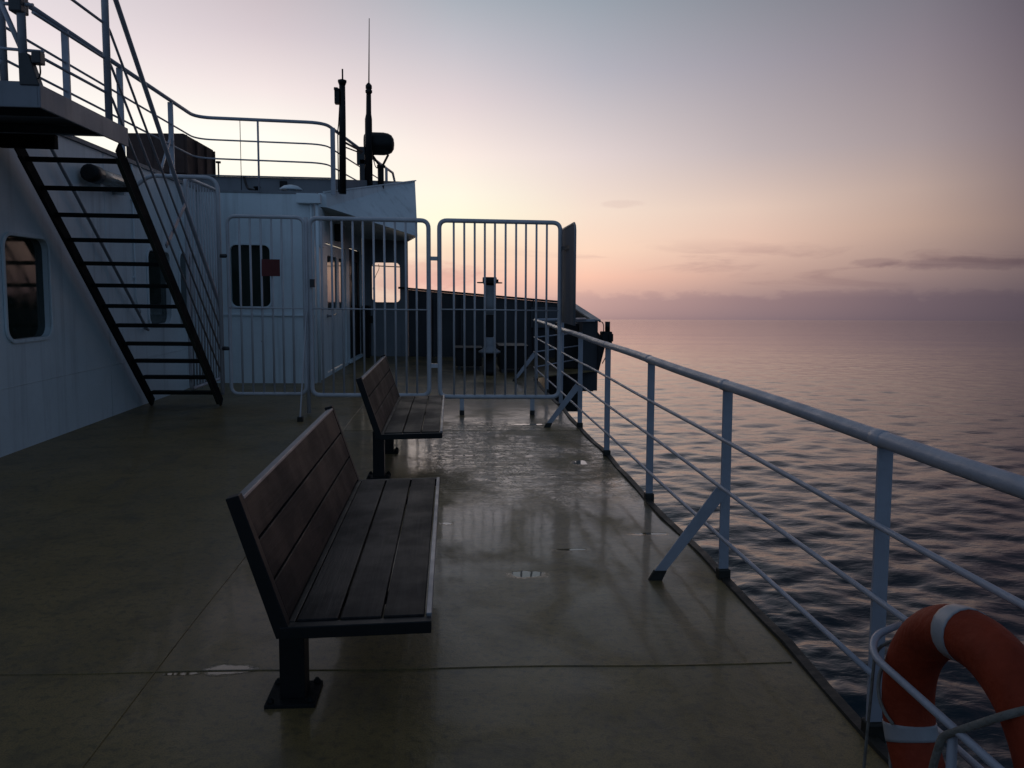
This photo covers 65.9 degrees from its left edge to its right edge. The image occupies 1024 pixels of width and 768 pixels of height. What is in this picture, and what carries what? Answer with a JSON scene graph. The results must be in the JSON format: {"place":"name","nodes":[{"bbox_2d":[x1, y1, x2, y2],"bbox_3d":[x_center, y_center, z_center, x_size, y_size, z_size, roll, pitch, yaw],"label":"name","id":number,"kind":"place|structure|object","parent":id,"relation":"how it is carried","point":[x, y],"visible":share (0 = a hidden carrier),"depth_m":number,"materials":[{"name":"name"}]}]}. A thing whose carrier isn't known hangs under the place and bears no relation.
{"place":"outdoors","nodes":[
{"label":"outdoors","id":0,"kind":"place"},
{"bbox_2d":[280,181,286,186],"bbox_3d":[-4.038,-3.449,13.949,0.120,0.272,0.070,0,5,-4],"label":"junction box","id":1,"kind":"object","parent":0,"point":[282,183],"visible":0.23,"depth_m":13.91,"materials":[{"name":"black metal"}]},
{"bbox_2d":[5,0,1023,320],"label":"sky","id":2,"kind":"structure","parent":0,"point":[708,159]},
{"bbox_2d":[408,319,1023,767],"bbox_3d":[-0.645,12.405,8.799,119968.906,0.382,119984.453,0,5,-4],"label":"sea","id":3,"kind":"structure","parent":0,"point":[954,387],"depth_m":75.35,"materials":[{"name":"blue liquid"}]},
{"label":"hull","id":4,"kind":"structure","parent":3,"relation":"in","visible":0},
{"bbox_2d":[0,356,888,767],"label":"deck","id":5,"kind":"structure","parent":4,"relation":"on","point":[136,630],"depth_m":3.73,"materials":[{"name":"metal"}]},
{"bbox_2d":[14,0,224,405],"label":"ladder","id":6,"kind":"object","parent":5,"relation":"on","point":[131,188],"visible":0.9,"depth_m":8.54,"materials":[{"name":"metal"}]},
{"bbox_2d":[183,179,219,389],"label":"barred gate","id":7,"kind":"structure","parent":5,"relation":"on","point":[190,303],"depth_m":10.80,"materials":[{"name":"metal"}]},
{"bbox_2d":[0,135,417,456],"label":"deckhouse","id":8,"kind":"object","parent":5,"relation":"on","point":[64,367],"visible":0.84,"depth_m":10.69,"materials":[{"name":"white paint"}]},
{"bbox_2d":[1,232,53,343],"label":"window","id":9,"kind":"structure","parent":8,"relation":"in","point":[22,267],"depth_m":7.76,"materials":[{"name":"black glass"}]},
{"bbox_2d":[0,0,128,149],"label":"landing","id":10,"kind":"object","parent":8,"relation":"attached to","point":[40,116],"visible":1,"depth_m":6.79,"materials":[{"name":"paint"}]},
{"bbox_2d":[0,0,44,85],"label":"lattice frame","id":11,"kind":"object","parent":10,"relation":"on","point":[29,74],"visible":0.96,"depth_m":5.77,"materials":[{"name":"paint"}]},
{"bbox_2d":[80,164,125,194],"bbox_3d":[-4.753,-2.391,9.296,0.230,0.240,1.100,0,5,-4],"label":"wall lamp","id":12,"kind":"object","parent":8,"relation":"attached to","point":[94,175],"visible":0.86,"depth_m":8.93,"materials":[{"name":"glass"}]},
{"bbox_2d":[146,248,172,323],"bbox_3d":[-5.032,-1.368,11.211,0.080,1.110,0.910,0,5,-4],"label":"window","id":13,"kind":"structure","parent":8,"relation":"in","point":[154,274],"depth_m":11.22,"materials":[{"name":"black glass"}]},
{"bbox_2d":[112,174,224,392],"bbox_3d":[-4.268,-1.238,9.832,1.288,2.711,0.052,0,5,-4],"label":"fence hoop","id":14,"kind":"object","parent":8,"relation":"attached to","point":[219,252],"visible":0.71,"depth_m":9.82,"materials":[{"name":"paint"}]},
{"bbox_2d":[126,133,215,174],"bbox_3d":[-6.185,-4.089,14.429,1.018,0.758,1.700,0,5,-4],"label":"rusty box","id":15,"kind":"object","parent":8,"relation":"on","point":[185,164],"visible":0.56,"depth_m":13.62,"materials":[{"name":"metal"}]},
{"bbox_2d":[178,251,196,322],"bbox_3d":[-5.125,-1.518,12.409,0.080,1.126,0.770,0,5,-4],"label":"window","id":16,"kind":"structure","parent":8,"relation":"in","point":[181,260],"depth_m":12.39,"materials":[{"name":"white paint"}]},
{"bbox_2d":[6,2,395,194],"bbox_3d":[-4.050,-3.758,12.798,1.982,1.571,12.923,1,5,13],"label":"roof railing","id":17,"kind":"object","parent":8,"relation":"on","point":[67,65],"visible":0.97,"depth_m":11.59,"materials":[{"name":"metal"}]},
{"bbox_2d":[334,69,362,193],"bbox_3d":[-2.910,-4.401,14.009,0.216,2.123,0.874,1,5,11],"label":"antenna mast","id":18,"kind":"object","parent":17,"relation":"attached to","point":[339,96],"visible":1,"depth_m":13.67,"materials":[{"name":"black metal"}]},
{"bbox_2d":[240,131,241,189],"bbox_3d":[-4.675,-3.910,13.605,0.010,1.290,0.012,0,5,-4],"label":"wire aerial","id":19,"kind":"object","parent":8,"relation":"on","point":[240,158],"visible":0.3,"depth_m":13.60,"materials":[{"name":"black metal"}]},
{"bbox_2d":[230,243,271,307],"bbox_3d":[-4.340,-1.796,13.119,0.710,1.083,0.080,0,5,-4],"label":"window","id":20,"kind":"structure","parent":8,"relation":"in","point":[255,247],"depth_m":13.14,"materials":[{"name":"black glass"}]},
{"bbox_2d":[243,176,260,190],"bbox_3d":[-4.461,-3.429,13.527,0.120,0.387,0.931,-2,5,-30],"label":"bollard pipe","id":21,"kind":"object","parent":8,"relation":"on","point":[246,184],"visible":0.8,"depth_m":13.58,"materials":[{"name":"black metal"}]},
{"bbox_2d":[280,185,301,190],"bbox_3d":[-3.784,-3.320,13.521,0.380,0.184,0.380,0,5,-4],"label":"mushroom vent","id":22,"kind":"object","parent":8,"relation":"on","point":[290,188],"visible":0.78,"depth_m":13.41,"materials":[{"name":"white metal"}]},
{"bbox_2d":[325,244,345,370],"bbox_3d":[-3.416,-1.494,15.337,0.157,2.391,2.210,0,5,-4],"label":"door","id":23,"kind":"structure","parent":8,"relation":"in","point":[337,278],"depth_m":15.28,"materials":[{"name":"white paint"}]},
{"bbox_2d":[349,249,359,358],"bbox_3d":[-3.557,-1.805,17.740,0.030,2.432,1.661,0,5,-3],"label":"door","id":24,"kind":"structure","parent":8,"relation":"in","point":[356,254],"depth_m":18.00,"materials":[{"name":"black metal"}]},
{"bbox_2d":[357,18,372,187],"bbox_3d":[-2.796,-5.297,14.948,0.302,3.153,0.152,0,5,-4],"label":"whip antenna","id":25,"kind":"object","parent":8,"relation":"on","point":[364,161],"visible":0.9,"depth_m":14.96,"materials":[{"name":"black metal"}]},
{"bbox_2d":[363,132,393,188],"bbox_3d":[-2.581,-4.328,15.343,0.585,1.099,0.430,0,5,-4],"label":"searchlight","id":26,"kind":"object","parent":8,"relation":"on","point":[382,143],"visible":0.8,"depth_m":15.19,"materials":[{"name":"black metal"}]},
{"bbox_2d":[371,262,400,302],"bbox_3d":[-3.015,-2.428,18.876,0.705,0.985,0.020,0,5,-4],"label":"window","id":27,"kind":"structure","parent":8,"relation":"in","point":[375,262],"depth_m":18.87,"materials":[{"name":"clear glass"}]},
{"bbox_2d":[226,405,439,708],"bbox_3d":[-0.700,0.686,3.746,0.681,0.951,2.130,0,5,-4],"label":"bench","id":28,"kind":"object","parent":5,"relation":"on","point":[310,512],"visible":1,"depth_m":3.13,"materials":[{"name":"brown wood"}]},
{"bbox_2d":[297,216,430,421],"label":"barred gate","id":29,"kind":"structure","parent":5,"relation":"on","point":[309,321],"depth_m":9.89,"materials":[{"name":"metal"}]},
{"bbox_2d":[220,214,307,395],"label":"barred gate","id":30,"kind":"structure","parent":29,"relation":"attached to","point":[227,257],"depth_m":9.80,"materials":[{"name":"metal"}]},
{"bbox_2d":[262,259,279,275],"bbox_3d":[-2.981,-1.438,9.762,0.220,0.209,0.020,0,5,-4],"label":"sign","id":31,"kind":"object","parent":30,"relation":"attached to","point":[270,267],"visible":1,"depth_m":9.75,"materials":[{"name":"paint"}]},
{"bbox_2d":[362,305,372,357],"bbox_3d":[-3.406,-1.249,18.689,0.220,1.235,0.430,0,5,-4],"label":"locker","id":32,"kind":"object","parent":5,"relation":"on","point":[368,319],"visible":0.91,"depth_m":18.50,"materials":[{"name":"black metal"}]},
{"bbox_2d":[356,355,444,478],"bbox_3d":[-0.988,0.251,7.457,0.681,0.958,2.330,0,5,-4],"label":"bench","id":33,"kind":"object","parent":5,"relation":"on","point":[393,414],"visible":0.98,"depth_m":6.86,"materials":[{"name":"brown wood"}]},
{"bbox_2d":[455,345,482,369],"bbox_3d":[-0.893,-0.541,16.190,0.560,0.479,0.640,0,5,-4],"label":"deck box","id":34,"kind":"object","parent":5,"relation":"on","point":[469,356],"visible":0.82,"depth_m":15.89,"materials":[{"name":"black metal"}]},
{"bbox_2d":[398,287,557,357],"bbox_3d":[-0.599,-1.478,19.024,4.254,1.713,0.440,0,5,-4],"label":"bulwark","id":35,"kind":"object","parent":5,"relation":"on","point":[447,327],"visible":0.61,"depth_m":19.12,"materials":[{"name":"paint"}]},
{"bbox_2d":[477,277,501,375],"bbox_3d":[-0.425,-1.095,14.973,0.484,1.859,0.484,0,5,-4],"label":"pelorus stand","id":36,"kind":"object","parent":5,"relation":"on","point":[489,325],"visible":0.78,"depth_m":14.89,"materials":[{"name":"black metal"}]},
{"bbox_2d":[431,218,561,414],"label":"barred gate","id":37,"kind":"structure","parent":5,"relation":"on","point":[438,258],"depth_m":10.03,"materials":[{"name":"metal"}]},
{"bbox_2d":[561,222,575,325],"bbox_3d":[0.674,-1.356,9.786,0.071,1.252,1.114,0,5,-4],"label":"guard plate","id":38,"kind":"object","parent":37,"relation":"attached to","point":[568,248],"visible":0.94,"depth_m":9.65,"materials":[{"name":"paint"}]},
{"bbox_2d":[496,343,528,372],"bbox_3d":[0.000,-0.531,15.857,0.590,0.566,0.840,0,5,-4],"label":"deck box","id":39,"kind":"object","parent":5,"relation":"on","point":[510,355],"visible":0.81,"depth_m":15.46,"materials":[{"name":"black metal"}]},
{"bbox_2d":[538,304,600,411],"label":"bridge wing","id":40,"kind":"structure","parent":5,"relation":"on","point":[588,326],"depth_m":16.24,"materials":[{"name":"black metal"}]},
{"bbox_2d":[597,321,612,370],"bbox_3d":[1.905,-0.755,16.178,0.300,1.057,0.220,0,5,-4],"label":"side light","id":41,"kind":"object","parent":40,"relation":"attached to","point":[606,335],"visible":0.78,"depth_m":16.11,"materials":[{"name":"black metal"}]},
{"bbox_2d":[513,319,1023,767],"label":"deck railing","id":42,"kind":"object","parent":5,"relation":"on","point":[887,444],"visible":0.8,"depth_m":3.30,"materials":[{"name":"metal"}]},
{"bbox_2d":[537,318,585,375],"bbox_3d":[0.941,-0.713,15.065,0.091,1.106,2.258,3,5,28],"label":"return railing","id":43,"kind":"object","parent":42,"relation":"attached to","point":[555,319],"visible":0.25,"depth_m":15.03,"materials":[{"name":"metal"}]},
{"bbox_2d":[869,621,1004,767],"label":"lifebuoy bracket","id":44,"kind":"object","parent":5,"relation":"on","point":[981,753],"visible":0.97,"depth_m":2.09,"materials":[{"name":"metal"}]},
{"bbox_2d":[862,604,1023,767],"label":"lifebuoy","id":45,"kind":"object","parent":44,"relation":"hanging from","point":[929,642],"visible":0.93,"depth_m":2.18,"materials":[{"name":"plastic"}]}
]}

